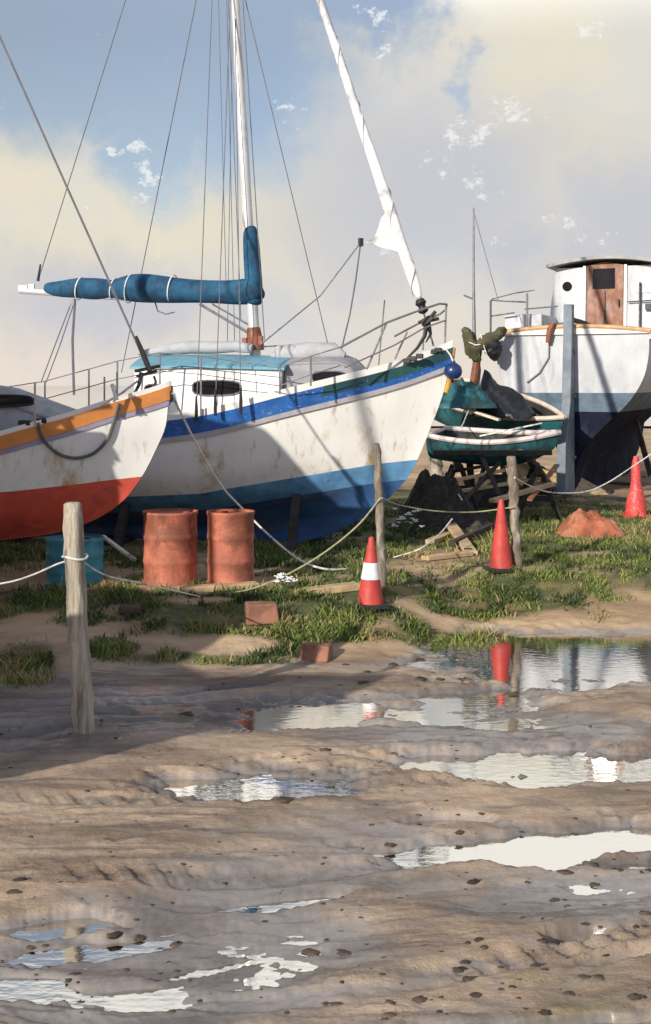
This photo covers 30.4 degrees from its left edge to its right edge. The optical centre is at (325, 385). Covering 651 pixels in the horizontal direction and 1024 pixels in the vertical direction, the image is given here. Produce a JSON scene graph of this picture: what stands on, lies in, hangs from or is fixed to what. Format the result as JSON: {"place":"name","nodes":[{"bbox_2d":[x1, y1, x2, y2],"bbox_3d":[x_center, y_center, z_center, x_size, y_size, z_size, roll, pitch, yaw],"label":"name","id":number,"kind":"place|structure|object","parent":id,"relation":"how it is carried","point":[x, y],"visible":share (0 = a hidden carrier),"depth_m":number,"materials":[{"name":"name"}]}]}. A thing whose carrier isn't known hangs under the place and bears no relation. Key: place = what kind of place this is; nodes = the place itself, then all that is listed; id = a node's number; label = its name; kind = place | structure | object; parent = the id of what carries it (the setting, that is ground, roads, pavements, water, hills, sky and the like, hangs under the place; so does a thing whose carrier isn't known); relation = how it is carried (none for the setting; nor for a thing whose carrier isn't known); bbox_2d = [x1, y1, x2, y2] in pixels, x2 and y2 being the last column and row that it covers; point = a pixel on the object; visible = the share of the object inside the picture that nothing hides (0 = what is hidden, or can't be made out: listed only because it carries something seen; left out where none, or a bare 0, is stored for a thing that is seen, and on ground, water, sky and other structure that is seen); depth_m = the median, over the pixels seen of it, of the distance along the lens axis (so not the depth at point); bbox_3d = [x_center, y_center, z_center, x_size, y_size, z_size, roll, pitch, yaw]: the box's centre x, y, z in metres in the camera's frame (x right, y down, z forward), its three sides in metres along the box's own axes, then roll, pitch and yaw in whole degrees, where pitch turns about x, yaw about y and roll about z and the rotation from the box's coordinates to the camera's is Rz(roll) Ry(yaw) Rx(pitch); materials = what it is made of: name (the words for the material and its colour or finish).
{"place":"outdoors","nodes":[
{"label":"outdoors","id":0,"kind":"place"},
{"bbox_2d":[0,426,650,1023],"bbox_3d":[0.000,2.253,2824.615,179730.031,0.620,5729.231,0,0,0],"label":"ground","id":1,"kind":"structure","parent":0,"point":[408,924],"depth_m":6.76,"materials":[{"name":"brown soil"}]},
{"bbox_2d":[45,534,104,586],"bbox_3d":[-2.646,1.855,12.663,0.619,0.496,0.619,0,0,33],"label":"oil drum","id":2,"kind":"object","parent":1,"relation":"on","point":[93,547],"visible":0.68,"depth_m":12.46,"materials":[{"name":"teal paint"}]},
{"bbox_2d":[63,502,94,733],"bbox_3d":[-1.730,1.691,8.442,0.235,1.731,0.165,0,0,0],"label":"wooden post","id":3,"kind":"object","parent":1,"relation":"on","point":[82,708],"visible":0.94,"depth_m":8.38,"materials":[{"name":"brown wood"}]},
{"bbox_2d":[0,561,64,584],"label":"tether rope","id":4,"kind":"object","parent":3,"relation":"attached to","point":[32,574],"visible":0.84,"depth_m":8.39,"materials":[{"name":"white fabric"}]},
{"bbox_2d":[62,553,87,560],"bbox_3d":[-1.764,1.210,8.444,0.186,0.035,0.186,0,0,0],"label":"rope knot","id":5,"kind":"object","parent":3,"relation":"attached to","point":[77,559],"visible":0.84,"depth_m":8.37,"materials":[{"name":"white fabric"}]},
{"bbox_2d":[85,562,199,596],"bbox_3d":[-1.372,1.662,10.158,0.254,0.870,3.399,0,0,8],"label":"tether rope","id":6,"kind":"object","parent":3,"relation":"attached to","point":[89,566],"visible":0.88,"depth_m":9.00,"materials":[{"name":"fabric"}]},
{"bbox_2d":[0,36,172,539],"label":"sailing yacht","id":7,"kind":"object","parent":1,"relation":"on","point":[41,483],"visible":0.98,"depth_m":11.95,"materials":[{"name":"white paint"}]},
{"bbox_2d":[36,403,119,459],"bbox_3d":[-2.434,0.456,11.815,0.812,0.562,0.113,0,0,-17],"label":"looped rope","id":8,"kind":"object","parent":7,"relation":"hanging from","point":[97,450],"visible":1,"depth_m":11.86,"materials":[{"name":"fabric"}]},
{"bbox_2d":[103,535,136,560],"bbox_3d":[-2.253,1.771,13.050,0.511,0.243,0.050,0,0,37],"label":"broken oar","id":9,"kind":"object","parent":1,"relation":"on","point":[120,549],"visible":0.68,"depth_m":13.02,"materials":[{"name":"white wood"}]},
{"bbox_2d":[111,503,130,554],"bbox_3d":[-2.548,1.806,14.908,0.100,0.656,0.432,0,0,12],"label":"shore timber","id":10,"kind":"object","parent":1,"relation":"on","point":[121,525],"visible":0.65,"depth_m":14.90,"materials":[{"name":"black wood"}]},
{"bbox_2d":[118,603,141,614],"bbox_3d":[-1.861,2.139,11.444,0.224,0.086,0.196,0,0,-6],"label":"flat stone","id":11,"kind":"object","parent":1,"relation":"on","point":[130,608],"visible":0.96,"depth_m":11.36,"materials":[{"name":"stone"}]},
{"bbox_2d":[142,508,197,586],"bbox_3d":[-1.637,1.714,12.654,0.587,0.775,0.587,0,0,-23],"label":"oil drum","id":12,"kind":"object","parent":1,"relation":"on","point":[170,536],"visible":0.91,"depth_m":12.41,"materials":[{"name":"metal"}]},
{"bbox_2d":[178,581,259,593],"bbox_3d":[-1.081,2.055,12.183,0.821,0.062,0.160,0,0,-22],"label":"plank","id":13,"kind":"object","parent":1,"relation":"on","point":[201,588],"visible":0.82,"depth_m":12.11,"materials":[{"name":"beige wood"}]},
{"bbox_2d":[0,0,455,545],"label":"sailing yacht","id":14,"kind":"object","parent":1,"relation":"on","point":[310,423],"visible":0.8,"depth_m":15.04,"materials":[{"name":"white paint"}]},
{"bbox_2d":[444,347,461,378],"bbox_3d":[1.594,-0.278,14.975,0.230,0.406,0.230,0,0,0],"label":"fender","id":15,"kind":"object","parent":14,"relation":"hanging from","point":[453,369],"visible":1,"depth_m":14.90,"materials":[{"name":"blue plastic"}]},
{"bbox_2d":[206,508,254,583],"bbox_3d":[-0.989,1.698,12.530,0.507,0.767,0.507,0,0,-30],"label":"oil drum","id":16,"kind":"object","parent":1,"relation":"on","point":[230,538],"visible":0.94,"depth_m":12.32,"materials":[{"name":"metal"}]},
{"bbox_2d":[171,392,345,570],"bbox_3d":[-0.848,1.076,13.006,2.278,2.009,0.630,0,0,-38],"label":"mooring rope","id":17,"kind":"object","parent":1,"relation":"on","point":[232,498],"visible":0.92,"depth_m":13.21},
{"bbox_2d":[245,601,278,625],"bbox_3d":[-0.602,2.163,11.383,0.324,0.207,0.214,0,0,-6],"label":"brick block","id":18,"kind":"object","parent":1,"relation":"on","point":[261,612],"depth_m":11.29,"materials":[{"name":"red brick"}]},
{"bbox_2d":[274,573,297,592],"bbox_3d":[-0.396,2.013,12.055,0.248,0.233,0.242,0,0,0],"label":"wildflower","id":19,"kind":"object","parent":1,"relation":"on","point":[288,580],"visible":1,"depth_m":12.03,"materials":[{"name":"white plant"}]},
{"bbox_2d":[286,493,300,553],"bbox_3d":[-0.399,1.745,14.918,0.100,0.769,0.436,0,0,12],"label":"shore timber","id":20,"kind":"object","parent":1,"relation":"on","point":[293,521],"visible":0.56,"depth_m":14.89,"materials":[{"name":"black wood"}]},
{"bbox_2d":[300,641,332,662],"bbox_3d":[-0.089,2.392,10.732,0.286,0.174,0.168,0,0,11],"label":"brick block","id":21,"kind":"object","parent":1,"relation":"on","point":[316,652],"depth_m":10.67,"materials":[{"name":"red brick"}]},
{"bbox_2d":[0,487,650,687],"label":"grass","id":22,"kind":"structure","parent":1,"relation":"on","point":[120,591],"depth_m":12.64,"materials":[{"name":"green plant"}]},
{"bbox_2d":[0,610,650,1020],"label":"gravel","id":23,"kind":"structure","parent":1,"relation":"on","point":[346,952],"depth_m":5.38,"materials":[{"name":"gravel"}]},
{"bbox_2d":[303,581,359,595],"bbox_3d":[0.066,2.072,12.197,0.579,0.094,0.160,0,0,-23],"label":"plank","id":24,"kind":"object","parent":1,"relation":"on","point":[347,586],"visible":0.69,"depth_m":12.16,"materials":[{"name":"beige wood"}]},
{"bbox_2d":[353,537,389,609],"bbox_3d":[0.450,1.857,11.905,0.323,0.698,0.323,1,0,-14],"label":"traffic cone","id":25,"kind":"object","parent":1,"relation":"on","point":[370,593],"visible":0.99,"depth_m":11.82,"materials":[{"name":"plastic"}]},
{"bbox_2d":[372,443,386,588],"bbox_3d":[0.561,1.403,12.320,0.164,1.618,0.113,0,0,0],"label":"wooden post","id":26,"kind":"object","parent":1,"relation":"on","point":[380,528],"visible":0.89,"depth_m":12.28,"materials":[{"name":"brown wood"}]},
{"bbox_2d":[187,497,380,594],"bbox_3d":[-0.417,1.616,12.177,1.969,0.952,0.221,0,0,-9],"label":"barrier rope","id":27,"kind":"object","parent":26,"relation":"attached to","point":[346,535],"visible":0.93,"depth_m":12.22,"materials":[{"name":"beige fabric"}]},
{"bbox_2d":[382,497,513,512],"bbox_3d":[1.209,1.301,13.120,2.140,0.313,0.463,0,0,-43],"label":"barrier rope","id":28,"kind":"object","parent":26,"relation":"attached to","point":[443,511],"visible":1,"depth_m":13.47,"materials":[{"name":"fabric"}]},
{"bbox_2d":[391,508,424,539],"bbox_3d":[1.103,1.882,16.054,0.449,0.452,0.429,0,0,0],"label":"wildflower","id":29,"kind":"object","parent":1,"relation":"on","point":[403,525],"visible":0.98,"depth_m":16.04,"materials":[{"name":"white plant"}]},
{"bbox_2d":[393,519,452,557],"bbox_3d":[1.072,1.862,14.287,0.581,0.435,1.307,0,0,20],"label":"tether rope","id":30,"kind":"object","parent":1,"relation":"on","point":[426,544],"visible":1,"depth_m":14.03,"materials":[{"name":"white fabric"}]},
{"bbox_2d":[429,457,443,475],"bbox_3d":[1.888,1.528,20.100,0.352,1.314,0.267,0,0,0],"label":"wooden post","id":31,"kind":"object","parent":1,"relation":"on","point":[436,466],"visible":0.21,"depth_m":20.01,"materials":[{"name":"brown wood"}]},
{"bbox_2d":[425,531,450,543],"bbox_3d":[1.807,2.024,16.606,0.130,0.126,1.941,0,0,27],"label":"scrap plank","id":32,"kind":"object","parent":1,"relation":"on","point":[441,536],"visible":0.34,"depth_m":15.94,"materials":[{"name":"beige wood"}]},
{"bbox_2d":[394,468,490,533],"bbox_3d":[1.662,1.627,16.962,1.427,0.900,1.054,0,0,0],"label":"net heap","id":33,"kind":"object","parent":1,"relation":"on","point":[434,491],"visible":0.89,"depth_m":16.70,"materials":[{"name":"black fabric"}]},
{"bbox_2d":[421,551,472,560],"bbox_3d":[1.466,2.050,14.411,0.717,0.050,0.140,0,0,-36],"label":"plank","id":34,"kind":"object","parent":1,"relation":"on","point":[440,556],"visible":1,"depth_m":14.34,"materials":[{"name":"beige wood"}]},
{"bbox_2d":[446,522,477,554],"bbox_3d":[1.720,1.897,17.034,0.150,0.361,4.831,0,0,-1],"label":"plank","id":35,"kind":"object","parent":1,"relation":"on","point":[454,530],"visible":0.45,"depth_m":15.62,"materials":[{"name":"beige wood"}]},
{"bbox_2d":[447,462,479,510],"bbox_3d":[2.103,1.635,19.150,0.756,0.866,1.300,0,0,5],"label":"trestle","id":36,"kind":"object","parent":1,"relation":"on","point":[454,467],"visible":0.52,"depth_m":18.57,"materials":[{"name":"brown wood"}]},
{"bbox_2d":[466,464,474,486],"bbox_3d":[2.292,1.457,18.900,0.138,0.480,0.100,0,0,0],"label":"hull prop","id":37,"kind":"object","parent":36,"relation":"on","point":[471,481],"visible":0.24,"depth_m":18.85,"materials":[{"name":"black wood"}]},
{"bbox_2d":[449,464,502,472],"bbox_3d":[2.504,1.248,18.600,1.160,0.262,0.060,0,0,10],"label":"cross rail","id":38,"kind":"object","parent":36,"relation":"attached to","point":[475,467],"visible":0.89,"depth_m":18.60,"materials":[{"name":"wood"}]},
{"bbox_2d":[426,425,561,464],"bbox_3d":[2.683,0.943,18.863,2.090,0.615,1.234,3,7,26],"label":"rowing dinghy","id":39,"kind":"object","parent":36,"relation":"on","point":[454,438],"visible":0.76,"depth_m":18.55,"materials":[{"name":"teal paint"}]},
{"bbox_2d":[480,422,541,436],"bbox_3d":[2.950,0.709,19.100,0.987,0.234,0.050,0,0,12],"label":"spar","id":40,"kind":"object","parent":39,"relation":"on","point":[511,429],"visible":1,"depth_m":19.08,"materials":[{"name":"white wood"}]},
{"bbox_2d":[449,523,494,545],"bbox_3d":[1.949,1.969,15.841,0.080,0.129,1.564,0,0,27],"label":"timber baulk","id":41,"kind":"object","parent":1,"relation":"on","point":[477,531],"visible":1,"depth_m":15.77,"materials":[{"name":"grey wood"}]},
{"bbox_2d":[465,462,501,499],"bbox_3d":[2.319,1.412,17.700,0.070,0.498,1.198,0,0,33],"label":"scrap timber","id":42,"kind":"object","parent":1,"relation":"on","point":[474,489],"visible":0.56,"depth_m":17.63,"materials":[{"name":"brown wood"}]},
{"bbox_2d":[480,457,501,495],"bbox_3d":[2.439,1.341,17.700,0.070,0.527,0.640,0,0,-16],"label":"scrap timber","id":43,"kind":"object","parent":42,"relation":"on","point":[491,476],"visible":0.91,"depth_m":17.67,"materials":[{"name":"brown wood"}]},
{"bbox_2d":[477,465,507,482],"bbox_3d":[3.004,1.508,21.300,0.760,1.064,1.500,0,0,10],"label":"trestle","id":44,"kind":"object","parent":1,"relation":"on","point":[499,476],"visible":0.06,"depth_m":20.64,"materials":[{"name":"black wood"}]},
{"bbox_2d":[482,499,518,573],"bbox_3d":[2.005,1.713,13.689,0.335,0.818,0.335,0,0,-14],"label":"traffic cone","id":45,"kind":"object","parent":1,"relation":"on","point":[501,557],"visible":0.99,"depth_m":13.61,"materials":[{"name":"red plastic"}]},
{"bbox_2d":[468,477,544,507],"bbox_3d":[2.893,1.791,20.257,1.611,0.487,1.140,0,0,0],"label":"net heap","id":46,"kind":"object","parent":1,"relation":"on","point":[483,496],"visible":0.46,"depth_m":19.90,"materials":[{"name":"black fabric"}]},
{"bbox_2d":[410,463,608,496],"bbox_3d":[3.406,1.688,22.275,3.713,0.669,1.971,0,0,0],"label":"soil heap","id":47,"kind":"object","parent":1,"relation":"on","point":[524,468],"visible":0.18,"depth_m":21.90,"materials":[{"name":"brown soil"}]},
{"bbox_2d":[506,456,522,567],"bbox_3d":[2.175,1.521,13.767,0.201,1.415,0.146,0,0,0],"label":"wooden post","id":48,"kind":"object","parent":1,"relation":"on","point":[514,524],"visible":0.87,"depth_m":13.72,"materials":[{"name":"brown wood"}]},
{"bbox_2d":[514,454,650,493],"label":"barrier rope","id":49,"kind":"object","parent":48,"relation":"attached to","point":[583,491],"visible":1,"depth_m":15.12,"materials":[{"name":"fabric"}]},
{"bbox_2d":[518,462,562,521],"bbox_3d":[3.291,1.653,18.650,0.755,0.826,1.300,0,0,8],"label":"trestle","id":50,"kind":"object","parent":1,"relation":"on","point":[549,497],"visible":0.72,"depth_m":18.09,"materials":[{"name":"brown wood"}]},
{"bbox_2d":[451,469,505,481],"bbox_3d":[2.303,1.361,18.050,0.815,0.200,0.100,0,0,-7],"label":"scrap plank","id":51,"kind":"object","parent":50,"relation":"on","point":[478,475],"visible":0.67,"depth_m":18.00,"materials":[{"name":"brown wood"}]},
{"bbox_2d":[526,456,557,494],"bbox_3d":[3.347,1.406,18.500,0.100,0.667,1.186,0,0,30],"label":"hull prop","id":52,"kind":"object","parent":50,"relation":"on","point":[532,462],"visible":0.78,"depth_m":18.12,"materials":[{"name":"black wood"}]},
{"bbox_2d":[433,450,551,454],"bbox_3d":[2.512,1.015,18.050,1.767,0.089,0.160,0,0,10],"label":"bearer","id":53,"kind":"object","parent":52,"relation":"on","point":[492,452],"visible":1,"depth_m":17.97,"materials":[{"name":"black wood"}]},
{"bbox_2d":[527,464,559,500],"bbox_3d":[3.318,1.464,18.200,0.080,0.402,2.151,0,0,21],"label":"scrap timber","id":54,"kind":"object","parent":50,"relation":"on","point":[549,474],"visible":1,"depth_m":18.32,"materials":[{"name":"brown wood"}]},
{"bbox_2d":[462,476,541,492],"bbox_3d":[2.610,1.498,18.000,1.706,0.202,0.100,0,0,-28],"label":"scrap plank","id":55,"kind":"object","parent":54,"relation":"on","point":[498,484],"visible":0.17,"depth_m":17.95,"materials":[{"name":"brown wood"}]},
{"bbox_2d":[489,482,554,502],"bbox_3d":[2.882,1.564,17.500,1.447,0.211,0.120,0,0,-44],"label":"scrap plank","id":56,"kind":"object","parent":54,"relation":"on","point":[525,491],"visible":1,"depth_m":17.49,"materials":[{"name":"wood"}]},
{"bbox_2d":[489,255,650,494],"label":"fishing boat","id":57,"kind":"object","parent":1,"relation":"on","point":[579,356],"visible":0.92,"depth_m":21.96,"materials":[{"name":"white paint"},{"name":"blue-grey paint"},{"name":"timber"}]},
{"bbox_2d":[556,508,625,537],"bbox_3d":[3.677,1.910,16.710,0.970,0.389,0.745,0,0,0],"label":"canvas heap","id":58,"kind":"object","parent":1,"relation":"on","point":[593,523],"visible":0.99,"depth_m":16.48,"materials":[{"name":"orange fabric"}]},
{"bbox_2d":[618,456,650,518],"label":"traffic cone","id":59,"kind":"object","parent":1,"relation":"on","point":[635,505],"visible":0.95,"depth_m":18.35,"materials":[{"name":"red plastic"}]},
{"bbox_2d":[633,420,650,485],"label":"shore timber","id":60,"kind":"object","parent":1,"relation":"on","point":[641,441],"visible":1,"depth_m":23.48,"materials":[{"name":"black wood"}]},
{"bbox_2d":[0,631,650,1023],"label":"water","id":61,"kind":"structure","parent":0,"point":[528,661],"depth_m":7.68,"materials":[{"name":"liquid"}]},
{"bbox_2d":[0,0,650,384],"label":"sky","id":62,"kind":"structure","parent":0,"point":[533,117],"materials":[{"name":"blue"}]},
{"bbox_2d":[2,385,650,425],"bbox_3d":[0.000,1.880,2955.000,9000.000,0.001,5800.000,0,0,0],"label":"sea","id":63,"kind":"structure","parent":0,"point":[78,399],"depth_m":268.30,"materials":[{"name":"liquid"}]},
{"bbox_2d":[434,208,565,429],"bbox_3d":[3.123,-0.917,21.203,1.571,3.888,2.978,-18,26,-40],"label":"sailing dinghy","id":64,"kind":"object","parent":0,"point":[550,417],"visible":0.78,"depth_m":21.73,"materials":[{"name":"teal paint"}]},
{"bbox_2d":[460,408,500,420],"bbox_3d":[2.425,0.419,20.250,1.170,0.359,0.090,0,0,37],"label":"spar","id":65,"kind":"object","parent":64,"relation":"on","point":[484,414],"visible":0.54,"depth_m":20.06,"materials":[{"name":"white wood"}]},
{"bbox_2d":[471,369,539,420],"bbox_3d":[3.148,0.163,20.965,1.046,0.884,1.073,0,0,20],"label":"tarpaulin","id":66,"kind":"object","parent":64,"relation":"on","point":[511,403],"visible":0.84,"depth_m":20.73,"materials":[{"name":"grey fabric"}]},
{"bbox_2d":[439,378,496,407],"bbox_3d":[2.324,0.128,20.403,1.244,0.518,0.860,0,0,0],"label":"teal cover","id":67,"kind":"object","parent":66,"relation":"on","point":[462,393],"visible":0.85,"depth_m":20.14,"materials":[{"name":"fabric"}]}
]}

